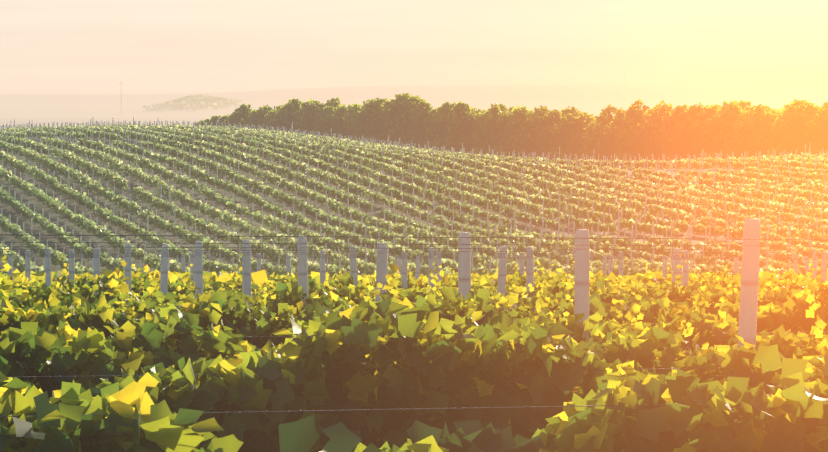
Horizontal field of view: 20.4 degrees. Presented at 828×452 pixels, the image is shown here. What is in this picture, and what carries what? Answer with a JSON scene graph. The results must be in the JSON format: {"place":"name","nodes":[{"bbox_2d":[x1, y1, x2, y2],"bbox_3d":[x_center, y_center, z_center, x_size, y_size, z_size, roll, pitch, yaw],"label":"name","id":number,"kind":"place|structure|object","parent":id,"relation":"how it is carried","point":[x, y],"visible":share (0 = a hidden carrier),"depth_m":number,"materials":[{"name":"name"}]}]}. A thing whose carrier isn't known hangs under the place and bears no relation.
{"place":"outdoors","nodes":[
{"label":"outdoors","id":0,"kind":"place"},
{"bbox_2d":[0,85,827,276],"bbox_3d":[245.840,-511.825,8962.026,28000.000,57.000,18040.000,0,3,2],"label":"ground","id":1,"kind":"structure","parent":0,"point":[22,109],"depth_m":3086.39,"materials":[{"name":"brown soil"}]},
{"bbox_2d":[141,94,242,111],"bbox_3d":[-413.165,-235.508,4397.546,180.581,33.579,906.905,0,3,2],"label":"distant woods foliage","id":2,"kind":"object","parent":1,"relation":"on","point":[197,101],"visible":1,"depth_m":4223.40,"materials":[{"name":"green plant"}]},
{"bbox_2d":[0,117,826,274],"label":"vineyard posts","id":3,"kind":"object","parent":1,"relation":"on","point":[499,212],"visible":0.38,"depth_m":263.85,"materials":[{"name":"concrete"}]},
{"bbox_2d":[0,250,827,451],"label":"vine leaves","id":4,"kind":"object","parent":1,"relation":"on","point":[412,347],"visible":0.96,"depth_m":11.84,"materials":[{"name":"green plant"}]},
{"bbox_2d":[0,124,827,277],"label":"vine rows","id":5,"kind":"object","parent":1,"relation":"on","point":[767,177],"visible":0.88,"depth_m":259.07,"materials":[{"name":"green plant"}]},
{"bbox_2d":[0,269,827,290],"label":"vine rows","id":6,"kind":"object","parent":1,"relation":"on","point":[261,277],"depth_m":55.58,"materials":[{"name":"green plant"}]},
{"bbox_2d":[7,219,826,349],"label":"vineyard posts","id":7,"kind":"object","parent":1,"relation":"on","point":[747,325],"visible":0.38,"depth_m":29.32,"materials":[{"name":"concrete"}]},
{"bbox_2d":[0,234,827,433],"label":"trellis wires","id":8,"kind":"object","parent":7,"relation":"attached to","point":[375,255],"visible":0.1,"depth_m":14.96,"materials":[{"name":"metal"}]},
{"bbox_2d":[174,93,827,161],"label":"tree belt","id":9,"kind":"object","parent":1,"relation":"on","point":[794,125],"depth_m":499.81,"materials":[{"name":"green plant"}]},
{"bbox_2d":[0,0,827,92],"label":"sky","id":10,"kind":"structure","parent":0,"point":[47,46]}
]}

